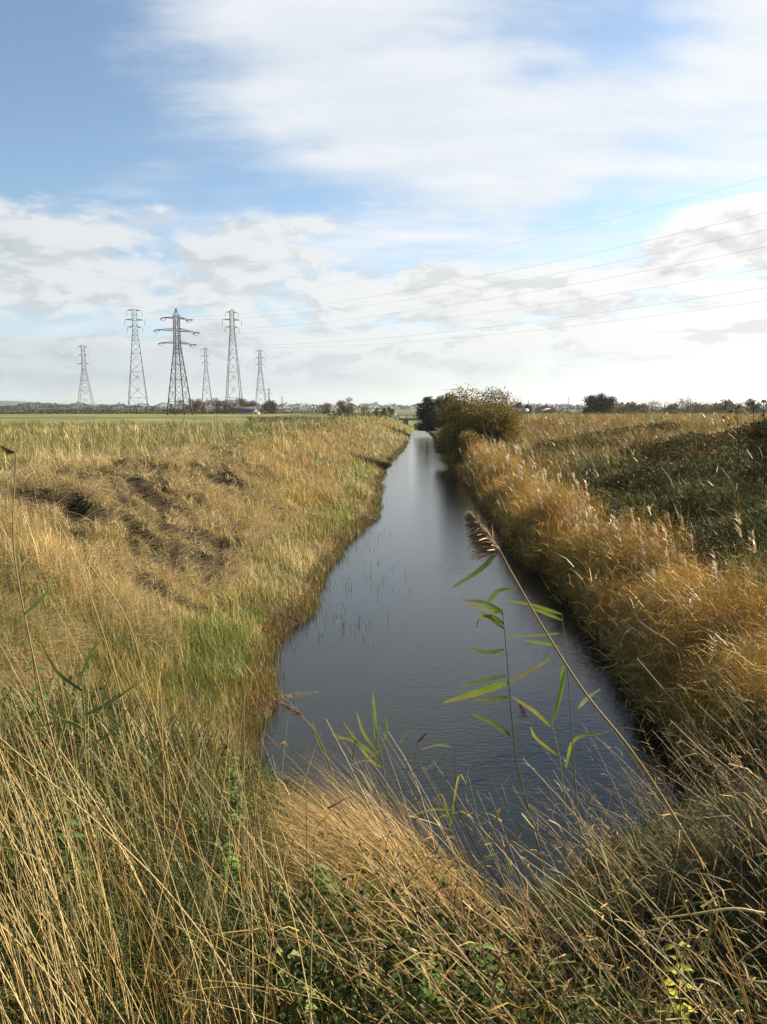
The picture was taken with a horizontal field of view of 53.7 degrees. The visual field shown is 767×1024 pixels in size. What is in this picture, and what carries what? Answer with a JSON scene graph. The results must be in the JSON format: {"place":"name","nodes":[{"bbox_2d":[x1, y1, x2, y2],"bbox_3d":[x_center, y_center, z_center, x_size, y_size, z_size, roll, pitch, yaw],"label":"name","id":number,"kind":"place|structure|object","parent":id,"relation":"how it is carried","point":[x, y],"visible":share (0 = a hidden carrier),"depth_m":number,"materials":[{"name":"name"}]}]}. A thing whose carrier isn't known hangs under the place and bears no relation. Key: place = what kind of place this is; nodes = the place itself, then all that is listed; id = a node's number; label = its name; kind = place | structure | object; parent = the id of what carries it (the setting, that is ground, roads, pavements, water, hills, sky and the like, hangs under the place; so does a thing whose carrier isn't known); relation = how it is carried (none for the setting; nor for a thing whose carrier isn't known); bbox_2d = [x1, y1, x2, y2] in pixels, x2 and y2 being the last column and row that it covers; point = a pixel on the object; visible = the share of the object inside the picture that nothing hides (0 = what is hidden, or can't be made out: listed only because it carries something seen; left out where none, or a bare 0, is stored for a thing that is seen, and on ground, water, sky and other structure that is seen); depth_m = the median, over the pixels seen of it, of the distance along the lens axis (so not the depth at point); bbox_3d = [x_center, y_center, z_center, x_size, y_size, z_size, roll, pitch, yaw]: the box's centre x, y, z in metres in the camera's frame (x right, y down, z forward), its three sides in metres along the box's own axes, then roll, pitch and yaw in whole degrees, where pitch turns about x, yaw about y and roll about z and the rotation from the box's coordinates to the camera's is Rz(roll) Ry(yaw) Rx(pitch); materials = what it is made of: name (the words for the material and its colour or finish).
{"place":"outdoors","nodes":[
{"label":"outdoors","id":0,"kind":"place"},
{"bbox_2d":[0,401,213,408],"bbox_3d":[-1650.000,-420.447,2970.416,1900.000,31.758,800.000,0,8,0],"label":"hill","id":1,"kind":"structure","parent":0,"point":[5,403],"depth_m":2792.37,"materials":[{"name":"plant"}]},
{"bbox_2d":[0,413,265,413],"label":"ploughed field","id":2,"kind":"structure","parent":0,"point":[113,413],"depth_m":353.51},
{"bbox_2d":[124,309,148,411],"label":"pylon","id":3,"kind":"object","parent":2,"relation":"on","point":[133,340],"visible":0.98,"depth_m":342.53,"materials":[{"name":"metal"}]},
{"bbox_2d":[222,309,242,410],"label":"pylon","id":4,"kind":"object","parent":2,"relation":"on","point":[229,351],"visible":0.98,"depth_m":352.49,"materials":[{"name":"metal"}]},
{"bbox_2d":[0,414,301,423],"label":"pasture","id":5,"kind":"structure","parent":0,"point":[134,420],"depth_m":208.44,"materials":[{"name":"green plant"}]},
{"bbox_2d":[154,308,198,414],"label":"pylon","id":6,"kind":"object","parent":5,"relation":"on","point":[177,347],"visible":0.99,"depth_m":255.05,"materials":[{"name":"metal"}]},
{"bbox_2d":[168,212,766,317],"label":"power line","id":7,"kind":"object","parent":6,"relation":"attached to","point":[502,272],"visible":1,"depth_m":135.18,"materials":[{"name":"metal"}]},
{"bbox_2d":[173,287,766,344],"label":"power line","id":8,"kind":"object","parent":6,"relation":"attached to","point":[526,322],"visible":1,"depth_m":132.09,"materials":[{"name":"metal"}]},
{"bbox_2d":[199,268,762,332],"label":"power line","id":9,"kind":"object","parent":6,"relation":"attached to","point":[524,307],"visible":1,"depth_m":148.59,"materials":[{"name":"metal"}]},
{"bbox_2d":[202,229,766,319],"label":"power line","id":10,"kind":"object","parent":6,"relation":"attached to","point":[515,281],"visible":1,"depth_m":143.03,"materials":[{"name":"metal"}]},
{"bbox_2d":[209,178,760,304],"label":"power line","id":11,"kind":"object","parent":6,"relation":"attached to","point":[502,246],"visible":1,"depth_m":142.80,"materials":[{"name":"metal"}]},
{"bbox_2d":[207,300,766,346],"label":"power line","id":12,"kind":"object","parent":6,"relation":"attached to","point":[550,328],"visible":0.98,"depth_m":140.71,"materials":[{"name":"metal"}]},
{"bbox_2d":[222,247,762,329],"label":"power line","id":13,"kind":"object","parent":6,"relation":"attached to","point":[527,292],"visible":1,"depth_m":129.24,"materials":[{"name":"metal"}]},
{"bbox_2d":[168,398,210,413],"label":"tree","id":14,"kind":"object","parent":5,"relation":"on","point":[198,403],"visible":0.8,"depth_m":297.03,"materials":[{"name":"brown plant"}]},
{"bbox_2d":[236,407,259,413],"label":"shed","id":15,"kind":"structure","parent":5,"relation":"on","point":[245,410],"depth_m":299.75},
{"bbox_2d":[1,411,313,412],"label":"field","id":16,"kind":"structure","parent":0,"point":[122,411],"depth_m":654.24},
{"bbox_2d":[77,345,95,411],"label":"pylon","id":17,"kind":"object","parent":16,"relation":"on","point":[81,384],"visible":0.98,"depth_m":589.69,"materials":[{"name":"metal"}]},
{"bbox_2d":[200,347,212,410],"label":"pylon","id":18,"kind":"object","parent":16,"relation":"on","point":[204,355],"visible":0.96,"depth_m":550.47,"materials":[{"name":"metal"}]},
{"bbox_2d":[254,349,266,406],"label":"pylon","id":19,"kind":"object","parent":16,"relation":"on","point":[258,357],"visible":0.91,"depth_m":580.38,"materials":[{"name":"metal"}]},
{"bbox_2d":[0,408,766,1023],"bbox_3d":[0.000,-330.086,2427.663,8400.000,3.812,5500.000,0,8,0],"label":"ground","id":20,"kind":"structure","parent":0,"point":[74,508],"depth_m":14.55,"materials":[{"name":"plant"}]},
{"bbox_2d":[0,446,57,758],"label":"reed","id":21,"kind":"object","parent":20,"relation":"on","point":[8,452],"visible":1,"depth_m":2.67,"materials":[{"name":"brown plant"}]},
{"bbox_2d":[19,622,51,778],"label":"nettle","id":22,"kind":"object","parent":20,"relation":"on","point":[33,690],"visible":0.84,"depth_m":3.33,"materials":[{"name":"green plant"}]},
{"bbox_2d":[43,793,96,931],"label":"nettle","id":23,"kind":"object","parent":20,"relation":"on","point":[59,833],"visible":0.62,"depth_m":2.26,"materials":[{"name":"green plant"}]},
{"bbox_2d":[28,637,143,815],"bbox_3d":[-1.068,0.778,2.731,0.424,0.676,0.010,0,8,0],"label":"reed","id":24,"kind":"object","parent":20,"relation":"on","point":[69,682],"visible":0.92,"depth_m":2.72,"materials":[{"name":"green plant"}]},
{"bbox_2d":[59,523,134,748],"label":"dry stem","id":25,"kind":"object","parent":20,"relation":"on","point":[106,644],"visible":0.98,"depth_m":2.69,"materials":[{"name":"plant"}]},
{"bbox_2d":[0,738,257,1023],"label":"dry stem","id":26,"kind":"object","parent":20,"relation":"on","point":[176,902],"visible":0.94,"depth_m":1.83,"materials":[{"name":"plant"}]},
{"bbox_2d":[86,552,191,863],"bbox_3d":[-0.806,0.664,2.514,0.306,1.083,0.006,0,8,0],"label":"dry stem","id":27,"kind":"object","parent":20,"relation":"on","point":[153,712],"visible":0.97,"depth_m":2.51,"materials":[{"name":"plant"}]},
{"bbox_2d":[0,590,292,973],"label":"leafy reed grass","id":28,"kind":"structure","parent":20,"relation":"on","point":[179,745],"depth_m":3.52,"materials":[{"name":"plant"}]},
{"bbox_2d":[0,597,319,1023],"bbox_3d":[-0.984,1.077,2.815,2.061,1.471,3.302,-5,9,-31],"label":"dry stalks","id":29,"kind":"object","parent":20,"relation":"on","point":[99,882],"visible":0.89,"depth_m":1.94,"materials":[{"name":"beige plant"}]},
{"bbox_2d":[0,407,323,413],"bbox_3d":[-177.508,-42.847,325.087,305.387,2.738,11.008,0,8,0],"label":"hedge","id":30,"kind":"object","parent":20,"relation":"on","point":[143,412],"visible":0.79,"depth_m":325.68,"materials":[{"name":"green plant"}]},
{"bbox_2d":[0,402,329,410],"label":"distant woodland","id":31,"kind":"object","parent":20,"relation":"on","point":[295,405],"visible":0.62,"depth_m":816.80,"materials":[{"name":"grey plant"}]},
{"bbox_2d":[158,728,225,969],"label":"dry stem","id":32,"kind":"object","parent":20,"relation":"on","point":[209,928],"visible":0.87,"depth_m":2.15,"materials":[{"name":"plant"}]},
{"bbox_2d":[0,404,412,494],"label":"bank grass","id":33,"kind":"structure","parent":20,"relation":"on","point":[234,429],"depth_m":56.79,"materials":[{"name":"plant"}]},
{"bbox_2d":[211,398,236,413],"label":"tree","id":34,"kind":"object","parent":20,"relation":"on","point":[224,404],"visible":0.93,"depth_m":325.16,"materials":[{"name":"brown plant"}]},
{"bbox_2d":[211,841,244,890],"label":"nettle","id":35,"kind":"object","parent":20,"relation":"on","point":[234,863],"visible":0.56,"depth_m":2.80,"materials":[{"name":"green plant"}]},
{"bbox_2d":[222,756,248,842],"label":"nettle","id":36,"kind":"object","parent":20,"relation":"on","point":[234,802],"visible":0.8,"depth_m":3.39,"materials":[{"name":"green plant"}]},
{"bbox_2d":[234,397,257,410],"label":"tree","id":37,"kind":"object","parent":20,"relation":"on","point":[241,403],"visible":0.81,"depth_m":330.21,"materials":[{"name":"brown plant"}]},
{"bbox_2d":[260,399,278,413],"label":"tree","id":38,"kind":"object","parent":20,"relation":"on","point":[268,405],"visible":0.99,"depth_m":326.60,"materials":[{"name":"brown plant"}]},
{"bbox_2d":[244,691,317,767],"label":"reed","id":39,"kind":"object","parent":20,"relation":"on","point":[286,695],"visible":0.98,"depth_m":3.87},
{"bbox_2d":[274,946,319,1023],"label":"nettle","id":40,"kind":"object","parent":20,"relation":"on","point":[296,1015],"visible":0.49,"depth_m":2.09,"materials":[{"name":"green plant"}]},
{"bbox_2d":[224,439,408,767],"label":"marginal stems","id":41,"kind":"object","parent":20,"relation":"on","point":[378,479],"visible":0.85,"depth_m":14.85,"materials":[{"name":"brown plant"}]},
{"bbox_2d":[305,861,336,907],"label":"nettle","id":42,"kind":"object","parent":20,"relation":"on","point":[323,866],"visible":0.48,"depth_m":2.81,"materials":[{"name":"green plant"}]},
{"bbox_2d":[247,410,397,422],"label":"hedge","id":43,"kind":"object","parent":20,"relation":"on","point":[296,418],"visible":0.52,"depth_m":162.12,"materials":[{"name":"green plant"}]},
{"bbox_2d":[322,409,338,415],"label":"bush","id":44,"kind":"object","parent":20,"relation":"on","point":[326,411],"visible":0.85,"depth_m":248.07,"materials":[{"name":"green plant"}]},
{"bbox_2d":[336,397,354,414],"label":"tree","id":45,"kind":"object","parent":20,"relation":"on","point":[348,409],"visible":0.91,"depth_m":257.29,"materials":[{"name":"brown plant"}]},
{"bbox_2d":[0,614,766,1023],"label":"bank grass","id":46,"kind":"structure","parent":20,"relation":"on","point":[184,946],"depth_m":2.57,"materials":[{"name":"plant"}]},
{"bbox_2d":[251,756,391,1022],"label":"dry stem","id":47,"kind":"object","parent":46,"relation":"on","point":[372,986],"visible":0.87,"depth_m":2.19,"materials":[{"name":"plant"}]},
{"bbox_2d":[0,654,766,1023],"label":"leaves","id":48,"kind":"object","parent":20,"relation":"on","point":[580,1004],"visible":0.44,"depth_m":2.17,"materials":[{"name":"plant"}]},
{"bbox_2d":[374,407,393,415],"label":"bush","id":49,"kind":"object","parent":20,"relation":"on","point":[388,409],"visible":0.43,"depth_m":227.75,"materials":[{"name":"green plant"}]},
{"bbox_2d":[398,415,418,424],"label":"bridge","id":50,"kind":"structure","parent":20,"relation":"on","point":[405,420],"depth_m":149.48,"materials":[{"name":"concrete"}]},
{"bbox_2d":[216,710,612,994],"bbox_3d":[0.130,1.930,3.781,1.980,1.898,2.795,0,8,0],"label":"swept grass tussock","id":51,"kind":"object","parent":20,"relation":"on","point":[327,827],"visible":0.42,"depth_m":3.45,"materials":[{"name":"plant"}]},
{"bbox_2d":[270,696,344,814],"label":"reed","id":52,"kind":"object","parent":51,"relation":"on","point":[296,712],"visible":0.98,"depth_m":3.77,"materials":[{"name":"brown plant"}]},
{"bbox_2d":[331,694,388,796],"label":"reed","id":53,"kind":"object","parent":51,"relation":"on","point":[366,748],"visible":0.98,"depth_m":3.47,"materials":[{"name":"green plant"}]},
{"bbox_2d":[413,731,427,814],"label":"reed","id":54,"kind":"object","parent":51,"relation":"on","point":[421,738],"visible":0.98,"depth_m":3.49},
{"bbox_2d":[408,774,471,881],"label":"reed","id":55,"kind":"object","parent":51,"relation":"on","point":[448,810],"visible":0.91,"depth_m":3.20,"materials":[{"name":"green plant"}]},
{"bbox_2d":[413,396,437,432],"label":"tree","id":56,"kind":"object","parent":20,"relation":"on","point":[425,413],"visible":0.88,"depth_m":110.27,"materials":[{"name":"green plant"}]},
{"bbox_2d":[405,953,448,1023],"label":"nettle","id":57,"kind":"object","parent":20,"relation":"on","point":[438,999],"visible":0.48,"depth_m":2.10,"materials":[{"name":"green plant"}]},
{"bbox_2d":[429,392,458,428],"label":"tree","id":58,"kind":"object","parent":20,"relation":"on","point":[437,422],"visible":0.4,"depth_m":108.66,"materials":[{"name":"green plant"}]},
{"bbox_2d":[152,670,766,1023],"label":"weed tangle","id":59,"kind":"object","parent":20,"relation":"on","point":[596,962],"visible":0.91,"depth_m":2.22,"materials":[{"name":"beige plant"}]},
{"bbox_2d":[421,743,456,810],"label":"reed","id":60,"kind":"object","parent":59,"relation":"on","point":[443,744],"visible":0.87,"depth_m":3.37,"materials":[{"name":"green plant"}]},
{"bbox_2d":[444,588,550,868],"bbox_3d":[0.389,0.760,2.604,0.363,1.035,0.055,0,8,0],"label":"reed","id":61,"kind":"object","parent":59,"relation":"on","point":[495,620],"visible":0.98,"depth_m":2.60,"materials":[{"name":"green plant"}]},
{"bbox_2d":[450,796,612,969],"bbox_3d":[0.536,1.330,2.706,0.603,0.671,0.008,0,8,0],"label":"dry stem","id":62,"kind":"object","parent":59,"relation":"on","point":[572,951],"visible":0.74,"depth_m":2.71,"materials":[{"name":"plant"}]},
{"bbox_2d":[506,599,600,844],"bbox_3d":[0.546,0.696,2.442,0.312,0.837,0.059,0,8,0],"label":"reed","id":63,"kind":"object","parent":59,"relation":"on","point":[541,609],"visible":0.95,"depth_m":2.42,"materials":[{"name":"green plant"}]},
{"bbox_2d":[512,696,608,815],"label":"reed","id":64,"kind":"object","parent":59,"relation":"on","point":[538,714],"visible":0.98,"depth_m":2.52,"materials":[{"name":"green plant"}]},
{"bbox_2d":[453,511,705,868],"bbox_3d":[0.598,0.535,2.310,0.786,1.110,0.111,0,8,2],"label":"reed","id":65,"kind":"object","parent":59,"relation":"on","point":[483,540],"visible":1,"depth_m":2.27,"materials":[{"name":"brown plant"}]},
{"bbox_2d":[522,758,711,1023],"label":"dry stem","id":66,"kind":"object","parent":59,"relation":"on","point":[699,997],"visible":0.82,"depth_m":2.26,"materials":[{"name":"plant"}]},
{"bbox_2d":[604,868,676,1020],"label":"dry stem","id":67,"kind":"object","parent":59,"relation":"on","point":[641,942],"visible":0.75,"depth_m":1.96,"materials":[{"name":"plant"}]},
{"bbox_2d":[614,575,766,766],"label":"dry stem","id":68,"kind":"object","parent":59,"relation":"on","point":[701,673],"visible":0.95,"depth_m":3.74,"materials":[{"name":"plant"}]},
{"bbox_2d":[656,636,728,814],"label":"dry stem","id":69,"kind":"object","parent":59,"relation":"on","point":[695,723],"visible":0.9,"depth_m":3.35,"materials":[{"name":"plant"}]},
{"bbox_2d":[637,658,757,844],"bbox_3d":[1.404,1.074,3.378,0.593,0.878,0.008,0,8,0],"label":"dry stem","id":70,"kind":"object","parent":59,"relation":"on","point":[708,750],"visible":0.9,"depth_m":3.37,"materials":[{"name":"plant"}]},
{"bbox_2d":[652,907,764,919],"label":"dry stem","id":71,"kind":"object","parent":59,"relation":"on","point":[730,909],"visible":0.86,"depth_m":2.17,"materials":[{"name":"plant"}]},
{"bbox_2d":[714,921,750,1023],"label":"dry stem","id":72,"kind":"object","parent":59,"relation":"on","point":[747,1013],"visible":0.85,"depth_m":1.87,"materials":[{"name":"plant"}]},
{"bbox_2d":[451,427,480,462],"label":"bush","id":73,"kind":"object","parent":20,"relation":"on","point":[468,441],"visible":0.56,"depth_m":48.48,"materials":[{"name":"green plant"}]},
{"bbox_2d":[432,383,530,455],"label":"willow bush","id":74,"kind":"object","parent":20,"relation":"on","point":[479,418],"visible":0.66,"depth_m":52.22,"materials":[{"name":"green plant"}]},
{"bbox_2d":[318,402,647,409],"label":"distant woodland","id":75,"kind":"object","parent":20,"relation":"on","point":[400,407],"visible":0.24,"depth_m":1408.91,"materials":[{"name":"grey plant"}]},
{"bbox_2d":[465,942,504,1022],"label":"nettle","id":76,"kind":"object","parent":20,"relation":"on","point":[499,984],"visible":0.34,"depth_m":2.20,"materials":[{"name":"green plant"}]},
{"bbox_2d":[478,386,529,419],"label":"bush","id":77,"kind":"object","parent":20,"relation":"on","point":[505,394],"visible":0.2,"depth_m":60.83,"materials":[{"name":"green plant"}]},
{"bbox_2d":[535,404,553,412],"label":"brick house","id":78,"kind":"structure","parent":20,"relation":"on","point":[539,408],"depth_m":495.49,"materials":[{"name":"brick"}]},
{"bbox_2d":[581,392,617,414],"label":"tree","id":79,"kind":"object","parent":20,"relation":"on","point":[598,404],"visible":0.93,"depth_m":196.07,"materials":[{"name":"green plant"}]},
{"bbox_2d":[435,429,766,791],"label":"reed bed","id":80,"kind":"object","parent":20,"relation":"on","point":[587,580],"visible":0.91,"depth_m":11.52,"materials":[{"name":"plant"}]},
{"bbox_2d":[459,435,756,670],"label":"reed plumes","id":81,"kind":"object","parent":80,"relation":"on","point":[714,567],"visible":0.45,"depth_m":16.43,"materials":[{"name":"plant"}]},
{"bbox_2d":[435,411,766,532],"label":"rough grassland","id":82,"kind":"structure","parent":20,"relation":"on","point":[547,426],"depth_m":45.11,"materials":[{"name":"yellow plant"}]},
{"bbox_2d":[613,403,634,413],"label":"tree","id":83,"kind":"object","parent":20,"relation":"on","point":[617,407],"visible":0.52,"depth_m":295.81,"materials":[{"name":"green plant"}]},
{"bbox_2d":[509,421,766,660],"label":"tangled herbage","id":84,"kind":"object","parent":20,"relation":"on","point":[704,496],"visible":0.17,"depth_m":18.35,"materials":[{"name":"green plant"}]},
{"bbox_2d":[627,401,648,413],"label":"tree","id":85,"kind":"object","parent":20,"relation":"on","point":[632,406],"visible":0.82,"depth_m":286.23,"materials":[{"name":"green plant"}]},
{"bbox_2d":[520,409,766,414],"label":"hedge","id":86,"kind":"object","parent":20,"relation":"on","point":[655,411],"visible":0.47,"depth_m":222.13,"materials":[{"name":"green plant"}]},
{"bbox_2d":[522,404,766,411],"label":"distant woodland","id":87,"kind":"object","parent":20,"relation":"on","point":[562,409],"visible":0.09,"depth_m":599.44,"materials":[{"name":"green plant"}]},
{"bbox_2d":[530,419,766,618],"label":"bramble thicket","id":88,"kind":"object","parent":20,"relation":"on","point":[713,441],"visible":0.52,"depth_m":22.22,"materials":[{"name":"green plant"}]},
{"bbox_2d":[662,403,679,413],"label":"tree","id":89,"kind":"object","parent":20,"relation":"on","point":[674,406],"visible":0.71,"depth_m":275.92,"materials":[{"name":"green plant"}]},
{"bbox_2d":[660,941,697,1023],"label":"nettle","id":90,"kind":"object","parent":20,"relation":"on","point":[672,991],"visible":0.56,"depth_m":2.15,"materials":[{"name":"green plant"}]},
{"bbox_2d":[611,401,765,413],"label":"hedge","id":91,"kind":"object","parent":20,"relation":"on","point":[679,405],"visible":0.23,"depth_m":331.27,"materials":[{"name":"green plant"}]},
{"bbox_2d":[680,401,709,413],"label":"tree","id":92,"kind":"object","parent":20,"relation":"on","point":[701,407],"visible":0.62,"depth_m":257.62,"materials":[{"name":"green plant"}]},
{"bbox_2d":[709,399,736,413],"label":"tree","id":93,"kind":"object","parent":20,"relation":"on","point":[724,405],"visible":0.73,"depth_m":265.58,"materials":[{"name":"green plant"}]},
{"bbox_2d":[721,407,738,482],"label":"thistle","id":94,"kind":"object","parent":20,"relation":"on","point":[736,438],"visible":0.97,"depth_m":20.90,"materials":[{"name":"brown plant"}]},
{"bbox_2d":[697,673,766,758],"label":"dry stem","id":95,"kind":"object","parent":20,"relation":"on","point":[734,719],"visible":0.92,"depth_m":3.67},
{"bbox_2d":[702,669,766,739],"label":"dry stem","id":96,"kind":"object","parent":20,"relation":"on","point":[737,706],"visible":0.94,"depth_m":3.56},
{"bbox_2d":[736,402,764,490],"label":"thistle","id":97,"kind":"object","parent":20,"relation":"on","point":[753,423],"visible":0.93,"depth_m":18.96,"materials":[{"name":"brown plant"}]},
{"bbox_2d":[735,417,766,448],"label":"hawthorn bush","id":98,"kind":"object","parent":20,"relation":"on","point":[748,432],"visible":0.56,"depth_m":28.75,"materials":[{"name":"green plant"}]},
{"bbox_2d":[744,398,766,412],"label":"tree","id":99,"kind":"object","parent":20,"relation":"on","point":[759,407],"visible":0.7,"depth_m":237.10,"materials":[{"name":"green plant"}]},
{"bbox_2d":[754,400,766,504],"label":"thistle","id":100,"kind":"object","parent":20,"relation":"on","point":[759,445],"visible":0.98,"depth_m":16.94,"materials":[{"name":"brown plant"}]},
{"bbox_2d":[0,807,766,1023],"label":"trodden grass","id":101,"kind":"structure","parent":0,"point":[357,1001],"depth_m":2.29,"materials":[{"name":"plant"}]},
{"bbox_2d":[0,0,766,407],"label":"sky","id":102,"kind":"structure","parent":0,"point":[158,157],"materials":[{"name":"blue"}]},
{"bbox_2d":[255,430,716,906],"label":"water","id":103,"kind":"structure","parent":0,"point":[416,665],"depth_m":10.61,"materials":[{"name":"black liquid"}]},
{"bbox_2d":[294,496,410,648],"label":"water weed","id":104,"kind":"object","parent":103,"relation":"on","point":[351,589],"visible":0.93,"depth_m":15.50,"materials":[{"name":"green plant"}]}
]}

